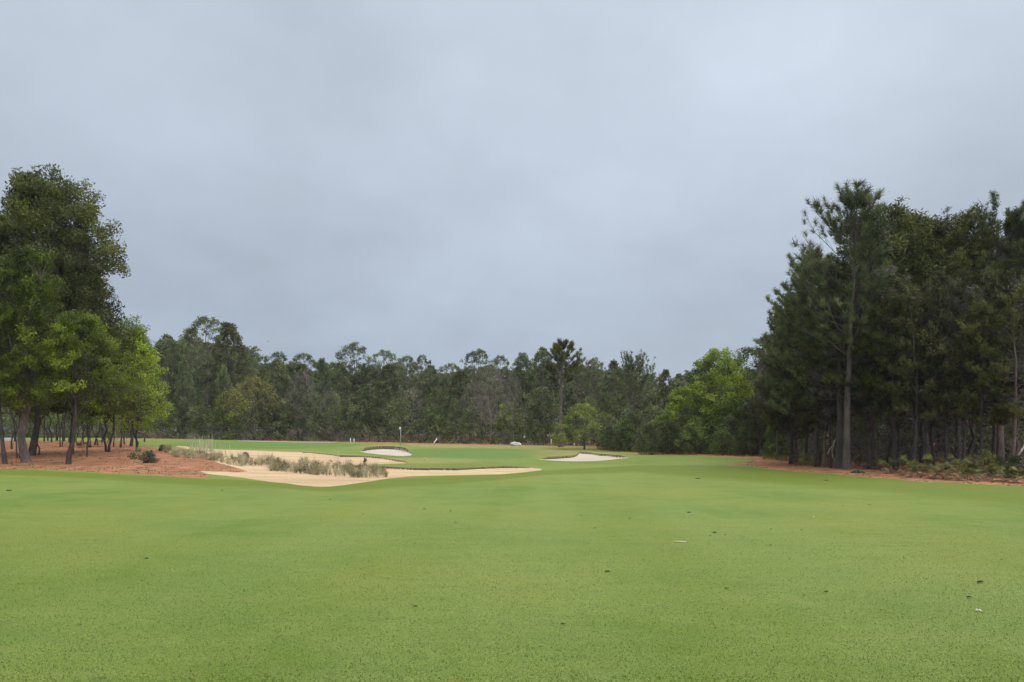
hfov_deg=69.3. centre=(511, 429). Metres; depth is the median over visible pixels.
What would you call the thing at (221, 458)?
dry scrub
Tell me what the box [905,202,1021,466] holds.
pine tree
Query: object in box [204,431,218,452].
grass tuft
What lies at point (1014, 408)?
pine tree
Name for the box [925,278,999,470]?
pine tree
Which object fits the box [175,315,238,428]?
pine tree
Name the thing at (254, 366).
pine tree
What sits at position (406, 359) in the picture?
pine tree
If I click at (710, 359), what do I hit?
oak tree
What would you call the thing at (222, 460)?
dry grass stems
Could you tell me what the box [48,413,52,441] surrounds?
oak sapling
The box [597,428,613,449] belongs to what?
bush
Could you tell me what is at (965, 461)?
palmetto
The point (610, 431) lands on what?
bush
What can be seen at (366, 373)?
conifer
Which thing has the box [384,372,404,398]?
pine tree
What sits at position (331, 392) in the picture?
bare tree
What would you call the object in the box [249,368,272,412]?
pine tree
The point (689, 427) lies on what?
bush
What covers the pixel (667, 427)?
bush
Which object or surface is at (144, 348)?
oak tree
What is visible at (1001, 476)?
palmetto
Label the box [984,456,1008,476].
bush
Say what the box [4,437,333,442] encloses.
path
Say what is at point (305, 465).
shrub
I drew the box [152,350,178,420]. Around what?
pine tree
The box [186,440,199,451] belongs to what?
grass tuft
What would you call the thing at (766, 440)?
bush
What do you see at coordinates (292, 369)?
conifer
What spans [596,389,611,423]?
conifer
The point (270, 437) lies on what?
undergrowth
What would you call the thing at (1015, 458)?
bush
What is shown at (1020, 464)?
bush
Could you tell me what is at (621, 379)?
conifer
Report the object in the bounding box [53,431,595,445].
forest floor
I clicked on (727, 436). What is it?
bush
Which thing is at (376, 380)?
conifer
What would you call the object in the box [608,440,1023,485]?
pine straw
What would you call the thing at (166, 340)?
pine tree
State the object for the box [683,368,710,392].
conifer
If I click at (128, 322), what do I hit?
oak tree
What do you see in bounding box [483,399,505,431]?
conifer
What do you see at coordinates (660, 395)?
pine tree
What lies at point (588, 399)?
oak tree
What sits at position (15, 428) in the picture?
oak sapling
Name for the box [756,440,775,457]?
bush
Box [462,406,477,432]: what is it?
oak tree
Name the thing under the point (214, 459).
scrub leaves
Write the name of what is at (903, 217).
pine tree
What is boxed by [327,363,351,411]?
pine tree
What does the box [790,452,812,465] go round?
palmetto
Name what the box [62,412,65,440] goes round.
oak sapling
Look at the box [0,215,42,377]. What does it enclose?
pine tree
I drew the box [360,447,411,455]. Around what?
sand bunker
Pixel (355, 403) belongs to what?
conifer
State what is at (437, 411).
oak tree
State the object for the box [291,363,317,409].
pine tree
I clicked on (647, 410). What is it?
bush
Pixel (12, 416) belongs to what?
oak sapling
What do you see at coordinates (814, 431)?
pine tree
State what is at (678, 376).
pine tree
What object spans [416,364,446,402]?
pine tree
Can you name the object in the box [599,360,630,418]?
pine tree
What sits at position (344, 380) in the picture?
pine tree
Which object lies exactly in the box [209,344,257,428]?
conifer
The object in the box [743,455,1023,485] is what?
pine litter
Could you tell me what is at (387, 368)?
pine tree
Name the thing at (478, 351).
pine tree
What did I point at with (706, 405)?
bush
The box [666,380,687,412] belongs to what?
conifer
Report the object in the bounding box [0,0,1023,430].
sky
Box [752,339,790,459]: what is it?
pine tree
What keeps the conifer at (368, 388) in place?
on the forest floor
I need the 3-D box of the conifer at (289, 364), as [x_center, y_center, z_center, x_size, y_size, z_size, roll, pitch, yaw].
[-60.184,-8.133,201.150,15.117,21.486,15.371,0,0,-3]
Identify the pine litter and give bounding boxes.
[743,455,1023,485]
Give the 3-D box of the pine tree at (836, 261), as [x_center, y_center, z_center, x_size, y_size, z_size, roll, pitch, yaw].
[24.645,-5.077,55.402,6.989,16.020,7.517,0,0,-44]
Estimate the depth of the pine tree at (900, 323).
38.13 m
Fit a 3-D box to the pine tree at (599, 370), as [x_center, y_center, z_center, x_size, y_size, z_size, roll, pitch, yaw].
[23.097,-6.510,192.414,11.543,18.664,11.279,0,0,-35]
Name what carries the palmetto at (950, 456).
on the pine straw at (772, 463)
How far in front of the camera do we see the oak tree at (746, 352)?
85.32 m
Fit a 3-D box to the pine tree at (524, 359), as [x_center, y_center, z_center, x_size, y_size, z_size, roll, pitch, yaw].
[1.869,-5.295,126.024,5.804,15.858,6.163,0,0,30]
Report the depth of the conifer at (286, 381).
118.45 m
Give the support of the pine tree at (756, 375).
on the pine straw at (772, 463)
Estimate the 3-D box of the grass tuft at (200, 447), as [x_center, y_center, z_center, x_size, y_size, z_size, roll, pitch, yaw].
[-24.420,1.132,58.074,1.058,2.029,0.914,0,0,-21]
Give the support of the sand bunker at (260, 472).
on the ground at (694, 493)
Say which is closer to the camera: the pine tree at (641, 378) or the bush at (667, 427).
the bush at (667, 427)
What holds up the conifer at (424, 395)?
on the forest floor
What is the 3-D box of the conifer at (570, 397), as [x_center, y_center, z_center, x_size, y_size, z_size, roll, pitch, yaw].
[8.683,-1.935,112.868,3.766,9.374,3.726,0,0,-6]
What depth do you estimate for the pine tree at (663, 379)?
107.45 m
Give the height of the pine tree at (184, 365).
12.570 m
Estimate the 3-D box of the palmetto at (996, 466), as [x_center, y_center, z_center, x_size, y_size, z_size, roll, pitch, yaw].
[20.106,1.821,31.192,1.426,1.029,1.542,0,0,20]
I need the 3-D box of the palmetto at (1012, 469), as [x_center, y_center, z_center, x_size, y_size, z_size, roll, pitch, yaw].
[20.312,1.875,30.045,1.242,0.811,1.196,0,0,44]
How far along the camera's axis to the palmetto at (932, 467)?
32.76 m
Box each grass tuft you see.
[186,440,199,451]
[193,435,206,451]
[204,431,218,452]
[214,441,230,454]
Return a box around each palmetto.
[75,442,90,451]
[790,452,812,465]
[860,454,887,468]
[872,460,896,470]
[878,454,912,473]
[896,458,927,475]
[901,453,943,477]
[916,458,941,470]
[916,464,946,478]
[926,456,967,475]
[927,459,970,479]
[938,453,976,473]
[940,453,988,477]
[952,468,980,480]
[955,463,989,479]
[968,460,995,475]
[973,461,1007,480]
[988,468,1019,481]
[998,465,1023,482]
[1010,467,1023,482]
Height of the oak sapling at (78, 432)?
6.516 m
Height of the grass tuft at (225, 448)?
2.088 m
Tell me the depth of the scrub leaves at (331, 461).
38.05 m
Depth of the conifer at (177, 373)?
147.75 m
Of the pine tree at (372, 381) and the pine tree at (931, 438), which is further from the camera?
the pine tree at (372, 381)
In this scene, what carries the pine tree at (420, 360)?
on the forest floor
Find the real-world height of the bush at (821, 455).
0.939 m
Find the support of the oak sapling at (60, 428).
on the pine straw at (96, 462)
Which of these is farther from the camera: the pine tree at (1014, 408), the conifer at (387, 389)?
the conifer at (387, 389)
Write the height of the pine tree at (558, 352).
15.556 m
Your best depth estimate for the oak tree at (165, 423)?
111.84 m
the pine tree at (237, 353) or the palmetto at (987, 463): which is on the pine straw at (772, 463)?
the palmetto at (987, 463)
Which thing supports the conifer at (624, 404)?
on the pine straw at (772, 463)
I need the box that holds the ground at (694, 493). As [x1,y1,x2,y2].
[0,437,1023,681]
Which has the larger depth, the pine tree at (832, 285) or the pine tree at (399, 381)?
the pine tree at (399, 381)
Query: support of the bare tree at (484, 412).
on the forest floor
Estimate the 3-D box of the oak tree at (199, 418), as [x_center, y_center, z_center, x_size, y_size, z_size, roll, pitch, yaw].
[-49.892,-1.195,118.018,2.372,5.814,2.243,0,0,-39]
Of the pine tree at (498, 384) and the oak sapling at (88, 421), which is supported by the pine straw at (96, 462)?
the oak sapling at (88, 421)
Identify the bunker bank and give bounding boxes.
[303,446,625,469]
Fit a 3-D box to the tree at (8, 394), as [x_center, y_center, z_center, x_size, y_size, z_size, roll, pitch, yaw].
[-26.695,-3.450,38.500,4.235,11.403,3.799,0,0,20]
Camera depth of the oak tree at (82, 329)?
38.53 m
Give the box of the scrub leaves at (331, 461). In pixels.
[271,457,387,475]
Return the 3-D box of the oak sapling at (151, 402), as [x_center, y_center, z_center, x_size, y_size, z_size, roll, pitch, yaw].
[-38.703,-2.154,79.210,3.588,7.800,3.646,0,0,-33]
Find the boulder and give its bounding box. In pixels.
[510,442,521,445]
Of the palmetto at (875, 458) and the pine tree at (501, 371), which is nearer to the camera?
the palmetto at (875, 458)
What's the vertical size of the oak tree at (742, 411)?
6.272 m
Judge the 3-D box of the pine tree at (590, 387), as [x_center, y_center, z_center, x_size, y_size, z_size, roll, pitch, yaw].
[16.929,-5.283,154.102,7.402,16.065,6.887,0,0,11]
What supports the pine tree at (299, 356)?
on the forest floor
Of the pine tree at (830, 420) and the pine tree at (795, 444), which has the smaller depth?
the pine tree at (830, 420)
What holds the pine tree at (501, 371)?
on the forest floor
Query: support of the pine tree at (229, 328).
on the forest floor
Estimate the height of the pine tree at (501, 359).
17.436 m
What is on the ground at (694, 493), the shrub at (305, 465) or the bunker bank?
the bunker bank
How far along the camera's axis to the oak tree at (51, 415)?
114.91 m
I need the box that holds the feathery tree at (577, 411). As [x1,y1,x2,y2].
[549,403,632,448]
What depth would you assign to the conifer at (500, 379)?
109.56 m
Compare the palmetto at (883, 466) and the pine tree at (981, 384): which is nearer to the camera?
the pine tree at (981, 384)
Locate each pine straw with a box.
[0,440,244,477]
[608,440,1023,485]
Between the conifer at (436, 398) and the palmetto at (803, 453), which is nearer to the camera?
the palmetto at (803, 453)
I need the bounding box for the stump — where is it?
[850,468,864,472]
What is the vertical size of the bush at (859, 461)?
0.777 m
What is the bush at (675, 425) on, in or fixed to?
on the pine straw at (772, 463)
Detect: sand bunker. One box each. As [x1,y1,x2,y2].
[176,446,540,486]
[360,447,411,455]
[540,452,626,460]
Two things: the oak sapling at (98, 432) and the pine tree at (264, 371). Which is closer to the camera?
the oak sapling at (98, 432)
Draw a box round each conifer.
[159,339,200,419]
[175,404,191,438]
[208,346,271,434]
[208,388,229,433]
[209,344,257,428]
[251,387,277,439]
[265,361,308,421]
[269,372,300,439]
[271,362,311,439]
[285,368,317,440]
[287,393,309,440]
[308,362,350,426]
[337,407,352,435]
[347,363,377,439]
[350,383,368,437]
[356,385,382,440]
[361,364,404,419]
[372,379,394,438]
[395,383,418,437]
[411,369,444,436]
[413,389,428,434]
[426,387,447,435]
[454,365,475,431]
[471,364,511,443]
[476,379,496,428]
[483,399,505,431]
[524,398,539,437]
[532,369,562,440]
[557,387,578,444]
[564,364,605,429]
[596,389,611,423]
[605,366,637,409]
[607,393,631,447]
[627,372,665,410]
[640,394,660,418]
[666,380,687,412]
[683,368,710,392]
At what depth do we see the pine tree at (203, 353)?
202.91 m
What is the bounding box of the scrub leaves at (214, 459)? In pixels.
[169,449,273,464]
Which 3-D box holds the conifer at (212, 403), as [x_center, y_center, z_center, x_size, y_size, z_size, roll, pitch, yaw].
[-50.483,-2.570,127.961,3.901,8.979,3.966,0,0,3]
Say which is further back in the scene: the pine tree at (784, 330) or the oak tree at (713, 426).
the oak tree at (713, 426)
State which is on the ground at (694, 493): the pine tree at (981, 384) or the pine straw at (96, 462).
the pine straw at (96, 462)
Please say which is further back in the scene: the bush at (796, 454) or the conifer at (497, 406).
the conifer at (497, 406)
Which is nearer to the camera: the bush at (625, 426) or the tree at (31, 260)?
the tree at (31, 260)
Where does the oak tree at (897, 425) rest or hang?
on the pine straw at (772, 463)
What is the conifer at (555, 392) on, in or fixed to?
on the forest floor
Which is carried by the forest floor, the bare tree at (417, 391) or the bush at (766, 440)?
the bare tree at (417, 391)
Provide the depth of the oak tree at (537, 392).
114.49 m
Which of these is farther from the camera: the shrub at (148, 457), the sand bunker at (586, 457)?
the sand bunker at (586, 457)
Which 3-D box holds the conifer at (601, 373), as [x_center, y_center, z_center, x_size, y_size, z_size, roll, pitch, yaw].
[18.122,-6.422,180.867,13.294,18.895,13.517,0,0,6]
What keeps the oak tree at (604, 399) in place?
on the pine straw at (772, 463)
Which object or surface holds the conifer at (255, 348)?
on the forest floor
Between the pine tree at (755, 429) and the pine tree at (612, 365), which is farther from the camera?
the pine tree at (612, 365)
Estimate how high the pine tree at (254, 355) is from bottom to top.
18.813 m
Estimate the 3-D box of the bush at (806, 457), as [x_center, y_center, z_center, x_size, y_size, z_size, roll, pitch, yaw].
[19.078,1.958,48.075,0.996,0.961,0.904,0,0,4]
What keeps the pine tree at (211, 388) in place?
on the forest floor
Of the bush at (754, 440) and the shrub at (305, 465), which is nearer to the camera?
the shrub at (305, 465)
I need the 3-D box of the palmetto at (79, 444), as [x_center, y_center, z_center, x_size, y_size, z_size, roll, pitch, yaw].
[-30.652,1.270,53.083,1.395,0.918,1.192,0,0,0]
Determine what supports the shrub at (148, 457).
on the pine straw at (96, 462)
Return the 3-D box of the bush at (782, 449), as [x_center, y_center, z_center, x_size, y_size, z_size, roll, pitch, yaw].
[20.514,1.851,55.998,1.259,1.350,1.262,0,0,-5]
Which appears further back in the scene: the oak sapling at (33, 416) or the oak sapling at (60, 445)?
the oak sapling at (60, 445)
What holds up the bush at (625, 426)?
on the pine straw at (772, 463)
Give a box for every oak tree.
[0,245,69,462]
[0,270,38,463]
[31,309,152,463]
[32,411,61,437]
[84,357,144,451]
[98,326,174,450]
[113,314,165,445]
[153,393,172,438]
[191,405,206,430]
[211,389,249,438]
[216,374,288,439]
[294,394,320,431]
[327,391,342,438]
[342,396,361,438]
[422,408,447,442]
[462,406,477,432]
[493,401,523,443]
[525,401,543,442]
[526,386,558,440]
[577,396,601,443]
[594,393,615,433]
[657,386,698,440]
[683,347,754,452]
[686,359,723,417]
[721,346,763,402]
[850,326,953,469]
[926,328,1017,467]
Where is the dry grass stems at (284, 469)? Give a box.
[269,456,386,477]
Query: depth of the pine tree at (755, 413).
68.59 m
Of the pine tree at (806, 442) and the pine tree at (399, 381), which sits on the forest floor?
the pine tree at (399, 381)
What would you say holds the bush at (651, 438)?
on the pine straw at (772, 463)
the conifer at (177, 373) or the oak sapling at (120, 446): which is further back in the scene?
the conifer at (177, 373)
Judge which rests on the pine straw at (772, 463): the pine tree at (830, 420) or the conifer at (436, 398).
the pine tree at (830, 420)
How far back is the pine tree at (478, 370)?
182.57 m
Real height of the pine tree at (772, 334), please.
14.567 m
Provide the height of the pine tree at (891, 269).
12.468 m
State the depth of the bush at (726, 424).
73.30 m
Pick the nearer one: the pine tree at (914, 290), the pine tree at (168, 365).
the pine tree at (914, 290)
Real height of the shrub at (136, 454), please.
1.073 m
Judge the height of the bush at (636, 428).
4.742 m
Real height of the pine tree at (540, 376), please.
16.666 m
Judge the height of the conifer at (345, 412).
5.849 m
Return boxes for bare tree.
[318,391,342,439]
[393,386,426,429]
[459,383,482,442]
[469,394,497,439]
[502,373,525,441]
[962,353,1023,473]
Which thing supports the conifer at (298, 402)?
on the forest floor
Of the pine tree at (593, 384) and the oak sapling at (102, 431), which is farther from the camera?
the pine tree at (593, 384)
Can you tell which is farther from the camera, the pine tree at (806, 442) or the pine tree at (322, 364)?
the pine tree at (322, 364)
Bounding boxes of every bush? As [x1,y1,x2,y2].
[596,425,621,450]
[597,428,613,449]
[612,418,640,451]
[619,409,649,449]
[625,418,642,450]
[630,421,647,451]
[633,420,663,454]
[643,405,663,425]
[643,414,674,449]
[643,431,662,453]
[655,420,681,453]
[659,421,684,452]
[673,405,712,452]
[674,435,694,453]
[675,416,713,454]
[687,400,717,451]
[692,419,722,453]
[694,433,712,453]
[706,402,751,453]
[708,428,736,455]
[713,414,744,454]
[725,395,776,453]
[725,428,752,454]
[729,426,756,455]
[743,419,775,455]
[754,432,786,452]
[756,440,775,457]
[760,425,793,458]
[775,446,788,460]
[788,450,802,463]
[800,453,812,464]
[810,454,826,465]
[853,456,865,465]
[975,449,997,474]
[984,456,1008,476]
[1003,454,1023,478]
[1013,456,1023,474]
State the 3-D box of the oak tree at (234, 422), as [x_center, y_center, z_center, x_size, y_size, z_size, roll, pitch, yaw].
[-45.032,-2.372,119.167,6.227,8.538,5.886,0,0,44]
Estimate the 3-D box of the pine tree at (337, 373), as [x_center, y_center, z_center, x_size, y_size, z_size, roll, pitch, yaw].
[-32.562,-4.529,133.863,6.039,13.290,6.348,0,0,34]
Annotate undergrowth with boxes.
[1,386,621,445]
[3,421,597,445]
[610,386,1023,462]
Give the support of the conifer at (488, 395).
on the forest floor
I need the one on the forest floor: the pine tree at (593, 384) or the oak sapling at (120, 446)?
the pine tree at (593, 384)
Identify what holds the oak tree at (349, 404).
on the forest floor
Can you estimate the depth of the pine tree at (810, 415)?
43.95 m
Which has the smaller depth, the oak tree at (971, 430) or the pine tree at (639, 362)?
the oak tree at (971, 430)
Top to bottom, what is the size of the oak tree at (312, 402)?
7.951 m
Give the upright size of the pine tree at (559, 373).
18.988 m
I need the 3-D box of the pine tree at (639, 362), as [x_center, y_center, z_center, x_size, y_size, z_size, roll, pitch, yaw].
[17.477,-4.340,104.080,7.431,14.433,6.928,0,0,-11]
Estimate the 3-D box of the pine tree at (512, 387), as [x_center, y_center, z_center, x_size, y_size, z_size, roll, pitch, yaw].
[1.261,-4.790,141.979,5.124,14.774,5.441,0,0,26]
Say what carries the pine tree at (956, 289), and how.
on the pine straw at (772, 463)
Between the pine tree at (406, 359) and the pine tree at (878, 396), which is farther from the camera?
the pine tree at (406, 359)
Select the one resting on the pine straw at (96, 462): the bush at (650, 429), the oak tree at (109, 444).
the oak tree at (109, 444)
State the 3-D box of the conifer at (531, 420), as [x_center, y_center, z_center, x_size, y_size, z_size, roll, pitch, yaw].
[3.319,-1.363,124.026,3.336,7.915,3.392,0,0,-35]
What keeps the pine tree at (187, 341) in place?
on the forest floor
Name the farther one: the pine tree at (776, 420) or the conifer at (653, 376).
the conifer at (653, 376)
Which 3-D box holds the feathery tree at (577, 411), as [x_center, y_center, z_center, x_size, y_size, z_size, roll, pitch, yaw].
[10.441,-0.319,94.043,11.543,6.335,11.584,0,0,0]
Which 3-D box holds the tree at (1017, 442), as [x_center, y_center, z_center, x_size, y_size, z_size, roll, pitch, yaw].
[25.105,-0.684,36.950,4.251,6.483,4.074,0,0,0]
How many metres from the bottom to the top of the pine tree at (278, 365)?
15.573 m
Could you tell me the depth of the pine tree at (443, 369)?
163.92 m
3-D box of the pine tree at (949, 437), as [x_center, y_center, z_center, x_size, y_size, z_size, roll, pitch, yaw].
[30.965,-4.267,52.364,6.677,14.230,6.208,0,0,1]
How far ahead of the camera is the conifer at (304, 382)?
112.78 m
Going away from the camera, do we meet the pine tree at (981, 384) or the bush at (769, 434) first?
the pine tree at (981, 384)
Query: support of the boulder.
on the ground at (694, 493)
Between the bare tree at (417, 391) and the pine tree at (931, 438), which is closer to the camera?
the pine tree at (931, 438)
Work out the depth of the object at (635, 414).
87.27 m
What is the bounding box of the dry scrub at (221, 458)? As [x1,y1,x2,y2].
[161,443,273,465]
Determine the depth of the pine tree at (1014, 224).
42.92 m
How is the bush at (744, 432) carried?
on the pine straw at (772, 463)
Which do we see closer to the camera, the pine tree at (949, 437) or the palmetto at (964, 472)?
the palmetto at (964, 472)
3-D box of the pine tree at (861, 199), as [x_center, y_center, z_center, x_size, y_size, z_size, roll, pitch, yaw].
[17.782,-5.447,40.272,6.751,16.276,7.048,0,0,32]
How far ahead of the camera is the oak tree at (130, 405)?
49.98 m
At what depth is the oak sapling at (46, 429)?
80.88 m
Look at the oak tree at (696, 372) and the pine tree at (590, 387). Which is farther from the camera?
the pine tree at (590, 387)
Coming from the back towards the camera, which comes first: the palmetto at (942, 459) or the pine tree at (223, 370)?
the pine tree at (223, 370)
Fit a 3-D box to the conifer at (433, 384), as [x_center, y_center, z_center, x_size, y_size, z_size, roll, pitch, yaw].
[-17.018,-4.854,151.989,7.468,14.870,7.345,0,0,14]
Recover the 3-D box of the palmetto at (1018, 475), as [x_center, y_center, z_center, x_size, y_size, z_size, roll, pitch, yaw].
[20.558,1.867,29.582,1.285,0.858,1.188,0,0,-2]
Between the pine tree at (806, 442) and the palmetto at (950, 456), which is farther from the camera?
the pine tree at (806, 442)
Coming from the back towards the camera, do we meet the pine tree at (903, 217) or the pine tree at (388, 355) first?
the pine tree at (388, 355)
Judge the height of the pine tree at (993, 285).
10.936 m
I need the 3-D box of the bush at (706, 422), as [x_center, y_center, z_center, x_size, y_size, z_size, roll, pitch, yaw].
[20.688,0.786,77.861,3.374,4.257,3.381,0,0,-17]
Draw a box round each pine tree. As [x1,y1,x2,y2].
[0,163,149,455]
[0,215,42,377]
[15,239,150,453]
[148,333,186,437]
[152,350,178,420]
[168,327,211,438]
[172,359,198,437]
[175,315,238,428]
[191,354,218,432]
[193,342,210,432]
[203,322,250,432]
[212,348,257,409]
[213,345,245,379]
[214,364,232,439]
[232,347,266,427]
[233,361,263,437]
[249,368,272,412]
[257,351,290,437]
[261,358,289,437]
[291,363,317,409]
[292,352,317,381]
[310,358,333,412]
[317,368,347,416]
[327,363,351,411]
[329,342,378,439]
[337,364,355,398]
[366,373,380,437]
[367,349,404,423]
[374,364,401,415]
[379,362,410,408]
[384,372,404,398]
[396,354,417,418]
[396,362,432,437]
[409,354,436,435]
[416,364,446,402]
[435,363,463,400]
[444,371,474,421]
[448,376,470,399]
[460,348,498,438]
[461,366,501,417]
[464,373,491,437]
[477,366,505,417]
[483,355,510,436]
[488,369,514,434]
[506,366,526,417]
[507,352,536,441]
[523,346,559,426]
[536,337,590,446]
[555,360,575,409]
[576,366,605,434]
[580,357,608,441]
[583,369,616,395]
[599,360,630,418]
[610,349,661,415]
[623,368,652,402]
[652,386,667,404]
[654,369,675,414]
[667,373,687,404]
[741,388,770,455]
[751,294,822,463]
[751,380,775,452]
[752,246,847,466]
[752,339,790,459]
[754,316,776,406]
[755,312,793,450]
[767,347,810,461]
[774,177,902,469]
[774,296,824,464]
[784,350,832,456]
[790,259,887,468]
[791,297,865,467]
[796,328,851,466]
[825,255,864,430]
[830,272,908,468]
[832,196,953,465]
[836,265,911,467]
[853,296,935,469]
[873,274,962,471]
[881,212,986,463]
[885,265,963,469]
[896,295,966,467]
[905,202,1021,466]
[906,268,989,471]
[913,389,983,460]
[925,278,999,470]
[943,297,1019,472]
[951,189,1023,465]
[955,263,1023,459]
[974,238,1007,434]
[975,202,1023,361]
[979,280,1023,472]
[989,269,1023,430]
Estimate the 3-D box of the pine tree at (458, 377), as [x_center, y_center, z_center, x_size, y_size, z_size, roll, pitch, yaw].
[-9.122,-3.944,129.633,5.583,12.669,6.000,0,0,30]
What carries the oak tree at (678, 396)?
on the pine straw at (772, 463)
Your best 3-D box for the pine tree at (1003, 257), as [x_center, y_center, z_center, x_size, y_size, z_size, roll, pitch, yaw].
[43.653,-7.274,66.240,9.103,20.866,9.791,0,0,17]
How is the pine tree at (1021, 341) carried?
on the pine straw at (772, 463)
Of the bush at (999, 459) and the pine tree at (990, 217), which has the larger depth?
the pine tree at (990, 217)
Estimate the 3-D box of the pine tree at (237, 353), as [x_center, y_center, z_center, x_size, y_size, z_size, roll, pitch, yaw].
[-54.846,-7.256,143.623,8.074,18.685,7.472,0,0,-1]
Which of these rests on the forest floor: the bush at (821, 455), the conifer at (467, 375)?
the conifer at (467, 375)
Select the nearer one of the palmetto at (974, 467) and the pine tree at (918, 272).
the palmetto at (974, 467)
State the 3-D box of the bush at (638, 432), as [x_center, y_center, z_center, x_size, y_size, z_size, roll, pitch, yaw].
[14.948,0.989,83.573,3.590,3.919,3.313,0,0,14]
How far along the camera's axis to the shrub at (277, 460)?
39.42 m
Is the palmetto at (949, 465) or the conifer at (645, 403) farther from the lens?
the conifer at (645, 403)
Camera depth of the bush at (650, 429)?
76.03 m
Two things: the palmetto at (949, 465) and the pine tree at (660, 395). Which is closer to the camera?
the palmetto at (949, 465)
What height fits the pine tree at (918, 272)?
16.087 m
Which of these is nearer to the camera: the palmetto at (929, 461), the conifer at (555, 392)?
the palmetto at (929, 461)
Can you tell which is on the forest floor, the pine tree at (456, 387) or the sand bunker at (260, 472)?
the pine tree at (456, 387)
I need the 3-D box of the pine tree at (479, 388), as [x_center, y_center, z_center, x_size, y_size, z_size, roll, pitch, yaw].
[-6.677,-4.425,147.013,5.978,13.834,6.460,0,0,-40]
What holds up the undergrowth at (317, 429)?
on the forest floor
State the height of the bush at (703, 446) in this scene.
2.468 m
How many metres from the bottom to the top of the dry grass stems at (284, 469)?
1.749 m
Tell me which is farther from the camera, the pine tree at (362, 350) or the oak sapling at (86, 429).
the pine tree at (362, 350)
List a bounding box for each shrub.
[127,447,144,459]
[138,450,159,462]
[271,457,284,469]
[298,462,310,472]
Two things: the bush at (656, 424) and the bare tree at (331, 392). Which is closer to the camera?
the bush at (656, 424)
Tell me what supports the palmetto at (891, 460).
on the pine straw at (772, 463)
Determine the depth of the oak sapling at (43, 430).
77.10 m
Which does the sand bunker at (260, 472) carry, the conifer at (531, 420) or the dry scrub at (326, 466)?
the dry scrub at (326, 466)
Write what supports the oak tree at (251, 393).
on the forest floor
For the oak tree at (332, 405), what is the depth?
117.75 m
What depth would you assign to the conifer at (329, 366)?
181.90 m
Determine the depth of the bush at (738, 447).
73.53 m
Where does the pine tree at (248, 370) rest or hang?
on the forest floor
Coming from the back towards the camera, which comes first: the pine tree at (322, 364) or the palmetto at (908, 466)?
the pine tree at (322, 364)
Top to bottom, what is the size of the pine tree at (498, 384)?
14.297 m
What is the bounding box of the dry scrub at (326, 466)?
[265,455,387,477]
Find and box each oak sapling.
[0,361,41,457]
[3,403,20,448]
[14,399,51,454]
[41,413,45,441]
[43,411,48,440]
[44,373,72,446]
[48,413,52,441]
[55,413,63,440]
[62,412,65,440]
[67,382,108,456]
[76,413,83,444]
[82,412,91,445]
[94,418,100,444]
[101,421,103,441]
[117,373,140,447]
[140,379,168,441]
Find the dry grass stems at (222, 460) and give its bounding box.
[166,447,274,465]
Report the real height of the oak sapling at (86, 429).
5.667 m
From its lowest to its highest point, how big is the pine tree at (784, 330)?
14.125 m
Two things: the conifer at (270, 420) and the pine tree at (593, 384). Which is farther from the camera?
the pine tree at (593, 384)
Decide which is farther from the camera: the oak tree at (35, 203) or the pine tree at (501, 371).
the pine tree at (501, 371)
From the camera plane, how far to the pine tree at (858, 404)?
41.08 m
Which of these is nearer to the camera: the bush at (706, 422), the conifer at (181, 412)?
the bush at (706, 422)
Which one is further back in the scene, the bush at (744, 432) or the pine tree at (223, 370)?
the pine tree at (223, 370)
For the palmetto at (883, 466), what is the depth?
39.48 m
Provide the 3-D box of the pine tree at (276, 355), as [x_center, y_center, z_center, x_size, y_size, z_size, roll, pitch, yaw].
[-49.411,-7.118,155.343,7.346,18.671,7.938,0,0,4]
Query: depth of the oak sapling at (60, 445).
61.87 m
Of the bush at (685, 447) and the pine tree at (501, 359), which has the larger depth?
the pine tree at (501, 359)
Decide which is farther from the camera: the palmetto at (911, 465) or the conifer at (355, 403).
the conifer at (355, 403)
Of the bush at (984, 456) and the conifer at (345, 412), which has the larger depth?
the conifer at (345, 412)

